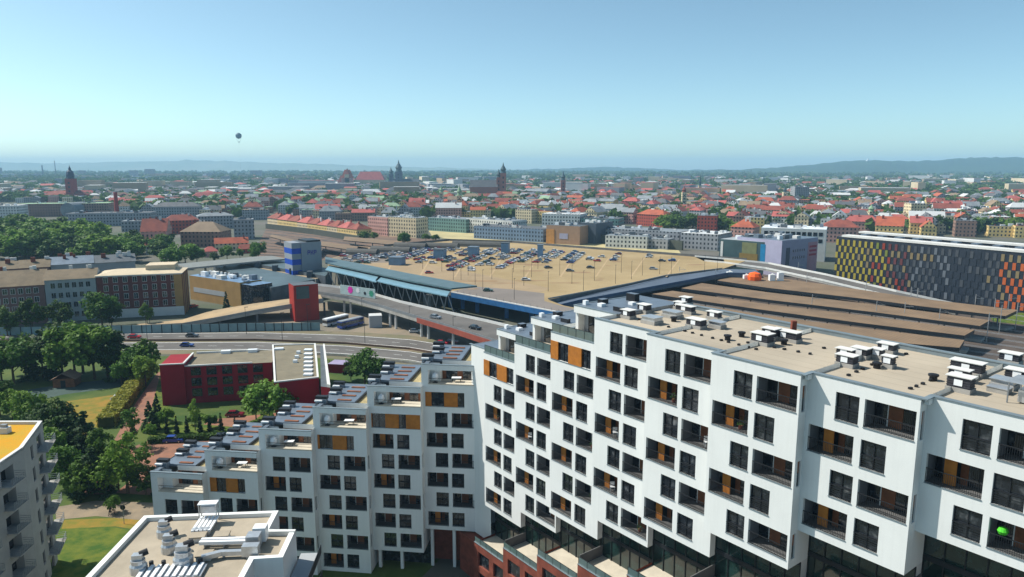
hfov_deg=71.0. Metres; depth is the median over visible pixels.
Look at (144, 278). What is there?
window
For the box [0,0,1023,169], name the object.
sky
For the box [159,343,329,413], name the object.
office building
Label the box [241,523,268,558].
air handler
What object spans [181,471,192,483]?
glazed door
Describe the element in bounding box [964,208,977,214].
town house
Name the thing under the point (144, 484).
tree
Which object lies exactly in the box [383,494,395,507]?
window
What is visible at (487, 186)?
church
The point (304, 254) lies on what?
station tower
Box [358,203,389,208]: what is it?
city building
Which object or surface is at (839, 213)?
town house
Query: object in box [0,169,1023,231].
woods
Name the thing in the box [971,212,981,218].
town house
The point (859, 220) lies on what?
town house
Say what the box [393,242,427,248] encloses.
vault shelter
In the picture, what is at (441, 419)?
window
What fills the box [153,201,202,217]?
city building
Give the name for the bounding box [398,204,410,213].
town house
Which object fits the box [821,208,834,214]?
town house
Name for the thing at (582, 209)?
town house
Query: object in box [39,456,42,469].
window
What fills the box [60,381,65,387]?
door
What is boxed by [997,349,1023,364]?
roof vent cabinet
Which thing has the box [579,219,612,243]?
shopping hall
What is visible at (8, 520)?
window
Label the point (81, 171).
tower block
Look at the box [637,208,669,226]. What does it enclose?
city building
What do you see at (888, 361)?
roof vent cabinet
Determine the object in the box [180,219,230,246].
city building
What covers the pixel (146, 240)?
tree
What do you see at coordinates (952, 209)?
city building
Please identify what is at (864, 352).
roof vent cabinet
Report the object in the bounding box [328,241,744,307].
deck
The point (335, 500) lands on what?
window
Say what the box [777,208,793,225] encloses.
town house
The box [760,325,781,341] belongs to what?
roof vent cabinet
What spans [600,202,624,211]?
town house
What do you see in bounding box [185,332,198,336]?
car
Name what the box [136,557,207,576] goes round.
cooler bank
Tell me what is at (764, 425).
window
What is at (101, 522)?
verge
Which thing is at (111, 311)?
tree
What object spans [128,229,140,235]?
tree
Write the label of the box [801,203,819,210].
city building
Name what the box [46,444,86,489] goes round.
tree
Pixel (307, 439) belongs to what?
glazed door
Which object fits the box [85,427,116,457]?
tree
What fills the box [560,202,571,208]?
town house
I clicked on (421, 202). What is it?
town house
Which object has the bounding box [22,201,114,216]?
town hall
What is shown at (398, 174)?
cathedral
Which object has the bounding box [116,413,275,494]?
paved yard
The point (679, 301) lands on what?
roof vent cabinet
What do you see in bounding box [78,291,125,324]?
tree
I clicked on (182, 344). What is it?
car
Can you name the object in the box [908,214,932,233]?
town house
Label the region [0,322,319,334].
panel fence
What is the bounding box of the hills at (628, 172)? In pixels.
[336,171,855,175]
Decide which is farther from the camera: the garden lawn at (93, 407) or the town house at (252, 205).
the town house at (252, 205)
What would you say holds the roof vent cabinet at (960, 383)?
on the apartment block at (820, 464)
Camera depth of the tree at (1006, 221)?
637.93 m
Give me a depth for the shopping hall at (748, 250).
416.67 m
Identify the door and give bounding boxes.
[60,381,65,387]
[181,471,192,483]
[234,450,245,462]
[251,451,257,463]
[287,436,298,441]
[303,436,310,442]
[340,414,351,420]
[357,415,364,421]
[393,392,404,399]
[410,393,417,400]
[446,371,457,378]
[463,371,471,378]
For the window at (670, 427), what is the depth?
67.93 m
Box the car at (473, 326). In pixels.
[469,324,481,329]
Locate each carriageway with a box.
[0,332,432,350]
[122,342,421,361]
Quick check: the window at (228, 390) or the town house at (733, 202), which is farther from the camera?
the town house at (733, 202)
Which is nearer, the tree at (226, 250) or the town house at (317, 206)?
the tree at (226, 250)
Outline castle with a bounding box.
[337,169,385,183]
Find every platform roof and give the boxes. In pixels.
[269,234,292,244]
[321,241,366,253]
[343,236,401,245]
[652,291,974,353]
[663,299,963,351]
[681,283,989,342]
[717,276,1017,330]
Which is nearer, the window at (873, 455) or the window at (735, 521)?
the window at (873, 455)
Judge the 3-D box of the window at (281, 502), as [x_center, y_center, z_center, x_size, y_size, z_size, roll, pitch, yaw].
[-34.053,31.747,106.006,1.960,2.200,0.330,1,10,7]
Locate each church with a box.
[44,166,89,202]
[470,163,505,193]
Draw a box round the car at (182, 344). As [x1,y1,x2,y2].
[179,342,193,346]
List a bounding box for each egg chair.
[216,458,222,468]
[270,436,276,446]
[324,415,330,425]
[378,394,383,404]
[432,372,437,382]
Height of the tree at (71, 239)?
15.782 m
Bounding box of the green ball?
[997,526,1008,535]
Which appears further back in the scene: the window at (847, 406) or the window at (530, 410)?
the window at (530, 410)
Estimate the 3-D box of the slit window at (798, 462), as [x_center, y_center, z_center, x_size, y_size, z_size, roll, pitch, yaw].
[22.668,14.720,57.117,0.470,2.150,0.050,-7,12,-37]
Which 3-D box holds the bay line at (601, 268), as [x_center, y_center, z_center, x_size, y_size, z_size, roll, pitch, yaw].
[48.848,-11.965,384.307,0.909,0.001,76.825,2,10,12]
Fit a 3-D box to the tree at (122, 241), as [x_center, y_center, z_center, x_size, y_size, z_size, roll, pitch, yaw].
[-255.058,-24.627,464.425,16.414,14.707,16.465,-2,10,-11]
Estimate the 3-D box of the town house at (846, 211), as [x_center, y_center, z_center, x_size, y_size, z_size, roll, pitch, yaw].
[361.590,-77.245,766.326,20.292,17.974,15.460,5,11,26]
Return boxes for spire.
[439,186,443,201]
[457,185,461,202]
[681,186,686,203]
[698,174,701,187]
[782,186,787,195]
[866,204,875,214]
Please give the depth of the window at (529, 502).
92.46 m
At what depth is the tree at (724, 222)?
656.29 m
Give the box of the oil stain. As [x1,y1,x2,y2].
[516,280,548,280]
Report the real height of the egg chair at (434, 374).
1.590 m
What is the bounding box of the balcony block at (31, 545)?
[0,421,66,576]
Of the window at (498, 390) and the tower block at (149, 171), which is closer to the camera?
the window at (498, 390)
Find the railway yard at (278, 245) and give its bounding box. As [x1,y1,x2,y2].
[255,229,436,259]
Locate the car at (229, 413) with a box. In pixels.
[225,410,244,417]
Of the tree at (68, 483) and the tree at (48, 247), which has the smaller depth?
the tree at (68, 483)
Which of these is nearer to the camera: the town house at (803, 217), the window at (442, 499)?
the window at (442, 499)
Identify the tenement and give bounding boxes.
[0,256,50,270]
[0,265,48,326]
[42,264,100,322]
[49,252,93,269]
[93,250,135,272]
[95,262,189,317]
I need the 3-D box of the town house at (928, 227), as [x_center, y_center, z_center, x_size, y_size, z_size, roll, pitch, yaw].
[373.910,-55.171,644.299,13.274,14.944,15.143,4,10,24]
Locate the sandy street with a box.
[429,231,679,252]
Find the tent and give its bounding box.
[748,272,761,280]
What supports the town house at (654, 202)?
on the ground at (442, 568)
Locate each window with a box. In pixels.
[0,470,5,481]
[2,289,7,294]
[3,298,8,303]
[3,493,8,504]
[6,516,10,526]
[9,539,13,549]
[10,289,14,294]
[11,298,16,303]
[12,561,16,570]
[18,288,22,293]
[25,288,30,293]
[33,287,38,292]
[34,296,39,301]
[36,435,39,448]
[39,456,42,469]
[41,476,44,490]
[46,517,48,530]
[48,536,51,550]
[50,283,55,288]
[103,277,107,282]
[124,293,128,298]
[132,276,136,281]
[142,276,146,281]
[161,275,165,280]
[165,499,177,513]
[190,367,200,375]
[191,378,201,385]
[192,388,202,396]
[206,366,216,374]
[207,377,217,384]
[208,387,217,395]
[221,498,232,511]
[222,365,231,373]
[223,376,232,383]
[223,386,233,394]
[237,365,247,372]
[238,375,247,383]
[239,385,247,393]
[253,364,262,371]
[253,374,262,382]
[273,456,285,470]
[275,496,287,510]
[290,477,301,491]
[292,517,303,531]
[328,455,339,469]
[329,495,341,509]
[331,534,343,548]
[344,476,356,490]
[346,516,357,529]
[347,554,359,568]
[382,454,394,468]
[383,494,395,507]
[384,532,396,546]
[397,435,409,449]
[398,475,410,489]
[399,514,411,528]
[435,413,447,427]
[436,453,448,467]
[436,492,448,506]
[451,433,463,447]
[452,473,463,487]
[453,513,464,526]
[494,385,501,402]
[494,429,501,446]
[494,471,501,489]
[503,411,511,429]
[503,455,511,473]
[504,498,511,516]
[509,339,514,352]
[525,354,534,373]
[525,449,533,468]
[525,495,533,514]
[526,402,534,421]
[536,430,545,450]
[536,478,545,498]
[537,382,545,402]
[544,327,551,342]
[562,422,572,443]
[562,472,572,494]
[563,370,573,391]
[574,453,585,475]
[574,504,584,526]
[576,401,586,423]
[588,315,594,332]
[605,501,617,525]
[606,446,619,469]
[608,390,620,413]
[609,332,622,354]
[621,480,634,505]
[623,365,637,389]
[623,423,635,448]
[660,474,675,501]
[663,412,677,439]
[665,349,680,375]
[676,513,692,541]
[679,451,695,478]
[681,386,698,413]
[725,510,744,540]
[728,441,748,471]
[733,370,752,400]
[748,484,769,516]
[752,413,774,444]
[791,535,793,557]
[796,462,798,485]
[801,386,804,410]
[827,470,852,504]
[834,392,859,425]
[851,518,878,554]
[858,439,886,475]
[950,505,982,544]
[959,419,992,457]
[990,473,1023,513]
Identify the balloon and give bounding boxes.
[235,133,241,150]
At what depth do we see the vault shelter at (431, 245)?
466.26 m
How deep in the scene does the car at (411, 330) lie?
264.02 m
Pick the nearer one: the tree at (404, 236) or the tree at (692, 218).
the tree at (404, 236)
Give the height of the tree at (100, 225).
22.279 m
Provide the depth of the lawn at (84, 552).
114.60 m
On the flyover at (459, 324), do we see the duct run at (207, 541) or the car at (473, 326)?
the car at (473, 326)
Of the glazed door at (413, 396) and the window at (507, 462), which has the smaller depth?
the window at (507, 462)
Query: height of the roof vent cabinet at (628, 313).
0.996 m
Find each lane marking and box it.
[151,332,428,342]
[158,349,418,361]
[175,342,419,353]
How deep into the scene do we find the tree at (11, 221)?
560.79 m
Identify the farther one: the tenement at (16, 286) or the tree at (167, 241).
the tree at (167, 241)
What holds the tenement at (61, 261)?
on the ground at (442, 568)
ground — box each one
[0,172,1023,576]
[0,356,438,576]
[640,274,1023,364]
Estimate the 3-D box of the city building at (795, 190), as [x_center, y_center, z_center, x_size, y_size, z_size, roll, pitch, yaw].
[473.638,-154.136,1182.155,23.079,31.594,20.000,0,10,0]
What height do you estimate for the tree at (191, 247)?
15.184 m
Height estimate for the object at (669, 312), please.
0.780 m
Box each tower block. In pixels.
[77,170,86,173]
[129,170,137,175]
[144,169,154,174]
[250,170,261,176]
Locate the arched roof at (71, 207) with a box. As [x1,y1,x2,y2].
[60,202,85,216]
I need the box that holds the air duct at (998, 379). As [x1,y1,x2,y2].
[989,374,1019,391]
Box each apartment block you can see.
[150,341,474,574]
[460,292,1023,576]
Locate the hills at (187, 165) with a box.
[0,159,511,171]
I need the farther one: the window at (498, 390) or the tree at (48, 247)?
the tree at (48, 247)
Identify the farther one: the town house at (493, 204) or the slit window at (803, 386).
the town house at (493, 204)
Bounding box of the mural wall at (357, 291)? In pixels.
[340,285,375,298]
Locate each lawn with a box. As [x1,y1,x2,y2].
[51,527,129,576]
[66,395,113,427]
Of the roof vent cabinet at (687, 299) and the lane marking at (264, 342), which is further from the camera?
the lane marking at (264, 342)
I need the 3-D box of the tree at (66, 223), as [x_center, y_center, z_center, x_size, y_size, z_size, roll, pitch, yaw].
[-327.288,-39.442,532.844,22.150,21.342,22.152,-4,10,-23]
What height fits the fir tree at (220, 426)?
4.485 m
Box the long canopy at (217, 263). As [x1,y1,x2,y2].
[178,256,284,270]
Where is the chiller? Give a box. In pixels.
[191,500,219,535]
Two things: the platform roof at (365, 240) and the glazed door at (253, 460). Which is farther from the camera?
the platform roof at (365, 240)
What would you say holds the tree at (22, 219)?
on the ground at (442, 568)
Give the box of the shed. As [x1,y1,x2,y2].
[51,369,81,387]
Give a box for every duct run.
[199,536,245,548]
[201,549,241,560]
[268,530,295,533]
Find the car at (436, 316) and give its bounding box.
[429,314,441,318]
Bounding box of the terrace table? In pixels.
[236,461,247,467]
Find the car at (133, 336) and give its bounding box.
[127,334,141,338]
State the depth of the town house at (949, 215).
706.41 m
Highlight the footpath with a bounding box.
[56,501,153,519]
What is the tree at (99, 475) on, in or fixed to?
on the yard ground at (390, 568)
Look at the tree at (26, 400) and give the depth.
165.10 m
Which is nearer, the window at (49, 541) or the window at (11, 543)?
the window at (11, 543)
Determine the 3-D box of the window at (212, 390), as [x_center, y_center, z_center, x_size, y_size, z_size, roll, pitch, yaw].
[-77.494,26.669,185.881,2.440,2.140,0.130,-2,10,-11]
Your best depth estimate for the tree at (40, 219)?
569.58 m
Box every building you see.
[0,203,28,217]
[65,210,156,225]
[86,510,296,576]
[121,218,147,231]
[140,216,172,250]
[145,238,153,254]
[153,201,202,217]
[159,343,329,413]
[167,213,198,233]
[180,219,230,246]
[189,270,271,306]
[196,211,233,227]
[233,216,254,238]
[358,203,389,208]
[428,215,468,232]
[466,215,526,232]
[474,223,545,242]
[542,211,586,225]
[581,215,623,225]
[601,234,683,249]
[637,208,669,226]
[697,213,718,230]
[730,217,759,236]
[744,214,764,233]
[761,223,826,261]
[790,185,808,196]
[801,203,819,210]
[824,218,859,242]
[875,215,904,232]
[903,201,926,213]
[946,208,976,211]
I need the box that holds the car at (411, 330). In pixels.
[409,328,419,332]
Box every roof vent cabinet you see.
[620,308,636,319]
[636,302,652,313]
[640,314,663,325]
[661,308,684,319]
[673,300,685,308]
[674,303,696,314]
[679,295,692,303]
[685,316,707,329]
[706,310,722,319]
[708,319,726,329]
[750,330,775,346]
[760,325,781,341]
[778,327,803,343]
[834,346,857,357]
[834,351,860,368]
[850,345,872,360]
[871,346,886,360]
[876,340,899,354]
[880,353,897,369]
[945,371,977,395]
[946,365,974,379]
[948,356,987,378]
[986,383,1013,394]
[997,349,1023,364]
[1003,365,1023,376]
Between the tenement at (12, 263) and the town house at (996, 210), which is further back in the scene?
the town house at (996, 210)
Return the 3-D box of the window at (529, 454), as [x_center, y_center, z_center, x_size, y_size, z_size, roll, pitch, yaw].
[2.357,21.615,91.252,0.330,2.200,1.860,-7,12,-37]
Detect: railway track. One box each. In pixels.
[266,233,358,244]
[268,230,367,243]
[643,295,1001,350]
[649,292,1023,348]
[664,289,1023,342]
[677,287,1023,337]
[706,282,1023,326]
[970,350,1023,359]
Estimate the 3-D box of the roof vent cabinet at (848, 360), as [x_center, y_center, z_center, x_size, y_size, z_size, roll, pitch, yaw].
[27.518,5.890,58.900,1.176,1.032,1.608,-7,12,-37]
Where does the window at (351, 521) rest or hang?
in the apartment block at (370, 486)
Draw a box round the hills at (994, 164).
[670,157,1023,173]
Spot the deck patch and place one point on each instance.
(381, 260)
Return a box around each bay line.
[471,280,495,281]
[595,258,608,276]
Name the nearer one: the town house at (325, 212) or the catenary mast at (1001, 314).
the catenary mast at (1001, 314)
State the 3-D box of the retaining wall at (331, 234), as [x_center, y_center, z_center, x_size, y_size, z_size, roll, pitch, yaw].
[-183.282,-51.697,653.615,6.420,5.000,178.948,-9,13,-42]
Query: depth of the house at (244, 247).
510.73 m
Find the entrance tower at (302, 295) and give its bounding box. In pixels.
[289,281,319,321]
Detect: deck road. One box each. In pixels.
[360,260,549,292]
[453,287,573,310]
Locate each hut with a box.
[369,313,381,327]
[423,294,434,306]
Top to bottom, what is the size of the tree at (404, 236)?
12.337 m
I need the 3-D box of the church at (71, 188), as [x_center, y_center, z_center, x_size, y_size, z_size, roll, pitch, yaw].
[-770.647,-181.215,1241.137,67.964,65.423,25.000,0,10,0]
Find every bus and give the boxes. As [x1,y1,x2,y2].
[322,313,348,325]
[337,316,363,328]
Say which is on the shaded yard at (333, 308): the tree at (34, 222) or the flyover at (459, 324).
the flyover at (459, 324)
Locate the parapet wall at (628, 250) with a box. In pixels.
[384,239,746,259]
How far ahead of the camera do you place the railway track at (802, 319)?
297.09 m
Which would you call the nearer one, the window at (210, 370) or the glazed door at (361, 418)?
the glazed door at (361, 418)
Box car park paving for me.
[130,440,208,491]
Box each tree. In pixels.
[0,214,18,220]
[0,220,10,227]
[0,225,13,231]
[0,228,40,259]
[0,242,22,257]
[0,305,21,335]
[0,332,9,359]
[0,337,40,383]
[0,379,14,415]
[0,388,18,419]
[1,217,22,225]
[6,213,31,219]
[6,390,50,420]
[7,216,29,223]
[8,225,50,256]
[14,219,49,228]
[16,230,57,258]
[16,298,47,326]
[17,330,60,382]
[17,331,41,374]
[20,218,46,225]
[21,402,53,420]
[27,397,78,429]
[29,319,69,374]
[30,223,60,230]
[36,239,71,256]
[40,324,98,370]
[43,414,80,445]
[43,426,68,456]
[45,221,76,236]
[45,299,73,323]
[46,227,64,232]
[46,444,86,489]
[49,231,70,252]
[50,217,67,222]
[57,319,101,372]
[58,462,92,495]
[62,222,86,248]
[62,325,120,378]
[63,218,93,226]
[64,233,79,247]
[64,238,111,255]
[66,447,119,504]
[67,412,83,449]
[70,230,106,246]
[70,411,96,453]
[74,221,111,235]
[74,227,108,235]
[76,454,113,488]
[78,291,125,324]
[82,323,124,377]
[84,233,119,254]
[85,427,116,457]
[99,302,122,324]
[99,451,137,491]
[102,331,131,382]
[103,495,120,509]
[105,431,143,493]
[109,363,130,385]
[112,239,126,251]
[115,233,133,238]
[115,342,157,375]
[116,237,130,248]
[118,241,146,254]
[118,407,140,444]
[123,441,153,470]
[125,464,155,494]
[126,199,144,207]
[127,235,144,244]
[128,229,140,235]
[129,355,159,386]
[134,338,160,370]
[138,302,153,322]
[140,401,160,433]
[142,236,156,244]
[142,423,156,435]
[147,239,170,261]
[148,237,172,243]
[151,233,174,245]
[152,244,170,256]
[152,393,161,416]
[153,411,166,423]
[156,247,182,261]
[160,408,174,421]
[164,417,168,433]
[168,243,200,262]
[173,416,179,432]
[183,416,189,432]
[187,398,200,429]
[188,248,205,259]
[189,412,217,422]
[197,414,203,432]
[203,414,217,426]
[206,416,212,431]
[209,251,218,259]
[218,413,224,430]
[219,245,235,258]
[222,291,230,308]
[236,248,243,255]
[237,384,267,419]
[241,378,291,415]
[247,247,259,256]
[249,241,266,255]
[271,392,299,406]
[342,358,354,379]
[345,347,384,383]
[358,231,369,237]
[370,232,378,238]
[372,358,385,373]
[397,231,410,241]
[422,234,429,238]
[429,234,438,239]
[652,214,668,225]
[659,220,673,228]
[662,214,681,228]
[666,210,683,227]
[672,217,692,227]
[676,216,694,228]
[686,214,697,226]
[718,216,731,229]
[718,217,730,229]
[935,214,952,229]
[980,218,999,230]
[991,217,1017,225]
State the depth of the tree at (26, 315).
261.89 m
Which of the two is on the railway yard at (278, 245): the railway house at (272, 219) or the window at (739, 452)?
the railway house at (272, 219)
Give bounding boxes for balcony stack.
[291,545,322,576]
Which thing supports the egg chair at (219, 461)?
on the apartment block at (370, 486)
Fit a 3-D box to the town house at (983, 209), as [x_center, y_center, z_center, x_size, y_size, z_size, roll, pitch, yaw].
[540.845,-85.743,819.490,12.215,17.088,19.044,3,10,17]
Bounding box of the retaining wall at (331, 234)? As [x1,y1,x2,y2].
[265,224,360,238]
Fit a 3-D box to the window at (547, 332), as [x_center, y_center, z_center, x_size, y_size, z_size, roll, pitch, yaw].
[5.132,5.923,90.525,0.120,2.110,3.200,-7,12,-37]
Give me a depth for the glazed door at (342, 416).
106.84 m
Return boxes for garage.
[328,360,347,372]
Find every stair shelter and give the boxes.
[388,255,405,265]
[433,248,446,258]
[467,246,479,255]
[501,242,509,253]
[537,244,543,256]
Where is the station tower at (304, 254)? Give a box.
[284,238,321,274]
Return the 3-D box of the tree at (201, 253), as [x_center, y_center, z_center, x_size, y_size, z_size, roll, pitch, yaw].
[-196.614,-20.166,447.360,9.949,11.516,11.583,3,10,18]
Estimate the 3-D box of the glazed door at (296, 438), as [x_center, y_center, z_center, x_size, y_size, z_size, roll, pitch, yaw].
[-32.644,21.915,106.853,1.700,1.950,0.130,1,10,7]
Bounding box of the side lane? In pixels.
[84,372,159,493]
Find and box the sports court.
[24,378,128,397]
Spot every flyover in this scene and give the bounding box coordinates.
[318,284,512,344]
[695,255,955,314]
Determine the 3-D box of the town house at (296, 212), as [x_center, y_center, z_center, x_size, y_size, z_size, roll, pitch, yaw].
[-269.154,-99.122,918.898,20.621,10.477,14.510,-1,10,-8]
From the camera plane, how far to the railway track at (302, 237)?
623.69 m
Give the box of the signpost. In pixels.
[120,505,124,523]
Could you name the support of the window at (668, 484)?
in the apartment block at (820, 464)
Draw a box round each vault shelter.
[345,248,379,255]
[370,246,411,252]
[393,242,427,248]
[426,242,459,248]
[452,240,500,247]
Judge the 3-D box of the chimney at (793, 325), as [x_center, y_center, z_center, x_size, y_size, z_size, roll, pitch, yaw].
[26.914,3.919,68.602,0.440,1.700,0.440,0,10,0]
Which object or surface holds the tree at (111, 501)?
on the yard ground at (390, 568)
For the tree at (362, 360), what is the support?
on the yard ground at (390, 568)
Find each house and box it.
[119,200,129,211]
[141,202,153,210]
[199,207,211,213]
[204,204,221,211]
[204,246,217,256]
[214,235,248,250]
[223,205,235,216]
[225,199,236,208]
[226,203,240,207]
[238,242,261,252]
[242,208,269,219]
[243,201,262,208]
[247,198,260,202]
[266,206,273,212]
[267,212,283,224]
[277,213,293,225]
[278,201,291,214]
[287,214,304,226]
[293,207,298,215]
[297,215,313,227]
[299,203,314,215]
[301,208,316,216]
[307,217,323,228]
[313,209,319,218]
[315,203,340,209]
[316,200,333,203]
[317,217,334,230]
[319,205,342,219]
[320,198,340,203]
[327,219,344,231]
[335,212,351,219]
[337,220,353,233]
[339,207,347,212]
[346,221,371,237]
[351,208,375,220]
[366,205,380,215]
[368,214,396,235]
[378,204,388,214]
[381,206,398,215]
[384,201,400,208]
[388,214,427,237]
[398,199,407,205]
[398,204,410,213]
[405,201,422,216]
[412,199,427,205]
[435,201,461,216]
[461,199,468,210]
[462,211,469,217]
[470,205,485,217]
[485,208,490,216]
[486,202,498,207]
[499,201,512,205]
[499,203,517,218]
[502,200,519,203]
[515,207,538,223]
[528,200,543,206]
[537,209,555,222]
[538,201,553,207]
[539,207,555,209]
[556,199,573,205]
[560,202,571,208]
[571,206,586,212]
[574,201,596,205]
[584,205,607,216]
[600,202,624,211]
[617,206,637,223]
[636,199,650,204]
[640,203,654,208]
[647,199,660,205]
[654,204,671,210]
[662,203,679,208]
[671,205,687,216]
[689,205,707,214]
[700,203,715,207]
[701,200,722,206]
[720,207,738,213]
[726,212,750,220]
[729,200,739,204]
[733,209,752,221]
[738,200,761,207]
[742,207,761,211]
[746,204,765,208]
[751,212,771,224]
[753,209,768,213]
[760,204,785,212]
[762,201,784,203]
[769,201,781,205]
[772,210,790,224]
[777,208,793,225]
[779,202,794,207]
[794,210,809,225]
[795,203,806,209]
[805,204,831,211]
[809,216,816,225]
[817,201,832,206]
[820,216,840,223]
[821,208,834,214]
[832,209,847,218]
[835,200,854,207]
[840,208,861,213]
[846,214,875,231]
[847,208,868,217]
[851,204,872,208]
[858,198,871,203]
[862,204,875,208]
[869,202,880,208]
[878,212,898,215]
[889,213,907,231]
[893,201,908,210]
[907,209,944,231]
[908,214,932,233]
[919,218,936,235]
[921,211,936,226]
[931,202,960,210]
[937,220,945,233]
[943,200,962,204]
[945,213,954,229]
[952,218,976,236]
[954,211,972,219]
[961,200,980,207]
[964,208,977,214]
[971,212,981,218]
[977,206,990,212]
[984,199,1002,207]
[985,223,1013,236]
[988,208,1006,215]
[988,213,1010,219]
[989,206,1006,210]
[1005,201,1023,210]
[1009,209,1023,212]
[1013,214,1023,216]
[1013,223,1023,237]
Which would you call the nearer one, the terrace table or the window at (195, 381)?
the terrace table
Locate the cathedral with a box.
[389,160,419,182]
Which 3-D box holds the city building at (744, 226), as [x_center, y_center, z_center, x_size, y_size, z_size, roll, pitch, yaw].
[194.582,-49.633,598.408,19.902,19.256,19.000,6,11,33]
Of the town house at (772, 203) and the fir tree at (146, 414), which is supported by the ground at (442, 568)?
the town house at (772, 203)
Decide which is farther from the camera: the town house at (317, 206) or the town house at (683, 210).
the town house at (317, 206)
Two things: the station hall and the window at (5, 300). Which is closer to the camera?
the window at (5, 300)
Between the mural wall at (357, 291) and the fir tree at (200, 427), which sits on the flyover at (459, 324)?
the mural wall at (357, 291)
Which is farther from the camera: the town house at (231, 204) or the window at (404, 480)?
the town house at (231, 204)
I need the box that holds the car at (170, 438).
[162,435,183,443]
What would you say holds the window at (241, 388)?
in the office building at (213, 376)
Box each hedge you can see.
[95,368,152,427]
[146,431,226,443]
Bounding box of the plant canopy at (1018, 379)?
[1006,374,1023,402]
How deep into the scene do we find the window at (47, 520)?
107.59 m
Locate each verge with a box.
[62,518,138,528]
[121,331,470,364]
[147,377,268,441]
[991,313,1023,324]
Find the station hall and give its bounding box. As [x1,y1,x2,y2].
[213,260,331,300]
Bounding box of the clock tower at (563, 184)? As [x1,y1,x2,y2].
[561,171,565,190]
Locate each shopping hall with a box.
[546,221,587,244]
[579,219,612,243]
[606,225,688,240]
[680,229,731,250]
[719,233,765,273]
[737,231,817,275]
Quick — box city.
[0,171,1023,208]
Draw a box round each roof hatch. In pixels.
[189,531,207,542]
[195,549,213,561]
[213,530,230,536]
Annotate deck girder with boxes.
[448,290,565,322]
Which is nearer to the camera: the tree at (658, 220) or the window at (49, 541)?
the window at (49, 541)
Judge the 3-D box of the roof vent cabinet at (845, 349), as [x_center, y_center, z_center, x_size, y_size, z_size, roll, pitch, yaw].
[28.517,5.544,61.284,0.960,0.924,1.536,-7,12,-37]
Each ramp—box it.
[137,295,325,324]
[548,268,761,306]
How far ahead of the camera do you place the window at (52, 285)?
280.19 m
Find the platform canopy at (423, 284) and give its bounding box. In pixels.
[325,257,476,311]
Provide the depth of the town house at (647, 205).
886.77 m
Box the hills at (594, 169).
[359,167,717,171]
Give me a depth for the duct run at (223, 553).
71.39 m
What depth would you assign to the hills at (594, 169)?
8463.94 m
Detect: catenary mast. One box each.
[986,313,997,342]
[999,305,1010,331]
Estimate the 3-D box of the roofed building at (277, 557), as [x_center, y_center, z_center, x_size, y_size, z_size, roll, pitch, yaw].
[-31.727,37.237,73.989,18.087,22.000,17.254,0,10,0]
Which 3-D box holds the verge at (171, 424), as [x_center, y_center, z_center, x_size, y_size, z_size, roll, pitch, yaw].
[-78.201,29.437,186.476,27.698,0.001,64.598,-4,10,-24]
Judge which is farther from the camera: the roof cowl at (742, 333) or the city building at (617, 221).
the city building at (617, 221)
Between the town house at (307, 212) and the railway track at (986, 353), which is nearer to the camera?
the railway track at (986, 353)
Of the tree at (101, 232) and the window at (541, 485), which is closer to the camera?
the window at (541, 485)
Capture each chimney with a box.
[113,192,118,211]
[790,320,796,329]
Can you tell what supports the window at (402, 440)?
in the apartment block at (370, 486)
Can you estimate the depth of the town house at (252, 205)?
864.53 m
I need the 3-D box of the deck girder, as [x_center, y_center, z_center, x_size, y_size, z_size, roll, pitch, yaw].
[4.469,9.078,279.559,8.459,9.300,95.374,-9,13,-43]
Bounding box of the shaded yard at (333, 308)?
[214,301,474,343]
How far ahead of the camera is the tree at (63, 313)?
268.15 m
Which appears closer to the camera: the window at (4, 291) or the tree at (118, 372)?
the tree at (118, 372)
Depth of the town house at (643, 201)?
947.03 m
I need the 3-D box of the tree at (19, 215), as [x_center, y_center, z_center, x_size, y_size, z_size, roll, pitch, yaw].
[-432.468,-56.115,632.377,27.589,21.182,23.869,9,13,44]
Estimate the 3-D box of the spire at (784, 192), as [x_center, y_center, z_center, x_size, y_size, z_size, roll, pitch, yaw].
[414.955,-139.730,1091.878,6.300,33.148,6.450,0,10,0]
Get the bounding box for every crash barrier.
[0,339,431,352]
[259,349,420,364]
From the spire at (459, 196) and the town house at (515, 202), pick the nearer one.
the spire at (459, 196)
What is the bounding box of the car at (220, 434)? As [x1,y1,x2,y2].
[213,432,226,436]
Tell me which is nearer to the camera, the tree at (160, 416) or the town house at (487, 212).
the tree at (160, 416)
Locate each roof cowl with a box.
[670,316,676,321]
[724,334,731,340]
[738,331,745,336]
[780,338,787,344]
[872,361,881,368]
[928,373,938,380]
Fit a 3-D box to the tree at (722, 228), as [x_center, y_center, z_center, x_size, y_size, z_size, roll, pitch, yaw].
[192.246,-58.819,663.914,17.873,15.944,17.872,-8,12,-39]
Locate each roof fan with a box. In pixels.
[129,548,148,575]
[156,516,172,539]
[161,529,178,554]
[173,538,194,567]
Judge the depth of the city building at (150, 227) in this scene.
526.71 m
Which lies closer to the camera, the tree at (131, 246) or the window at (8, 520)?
the window at (8, 520)
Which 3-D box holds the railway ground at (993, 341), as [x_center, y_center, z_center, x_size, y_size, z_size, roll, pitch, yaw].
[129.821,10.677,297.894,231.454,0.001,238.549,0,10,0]
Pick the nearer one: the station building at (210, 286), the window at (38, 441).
the window at (38, 441)
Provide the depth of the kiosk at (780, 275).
343.14 m
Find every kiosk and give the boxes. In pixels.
[768,273,775,280]
[776,271,783,280]
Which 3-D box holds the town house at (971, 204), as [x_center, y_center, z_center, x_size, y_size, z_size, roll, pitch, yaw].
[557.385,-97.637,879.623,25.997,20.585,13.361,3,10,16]
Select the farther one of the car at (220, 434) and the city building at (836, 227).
the city building at (836, 227)
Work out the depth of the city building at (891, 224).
572.74 m
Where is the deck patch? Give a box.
[335,249,421,262]
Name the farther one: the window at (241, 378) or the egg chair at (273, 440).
the window at (241, 378)

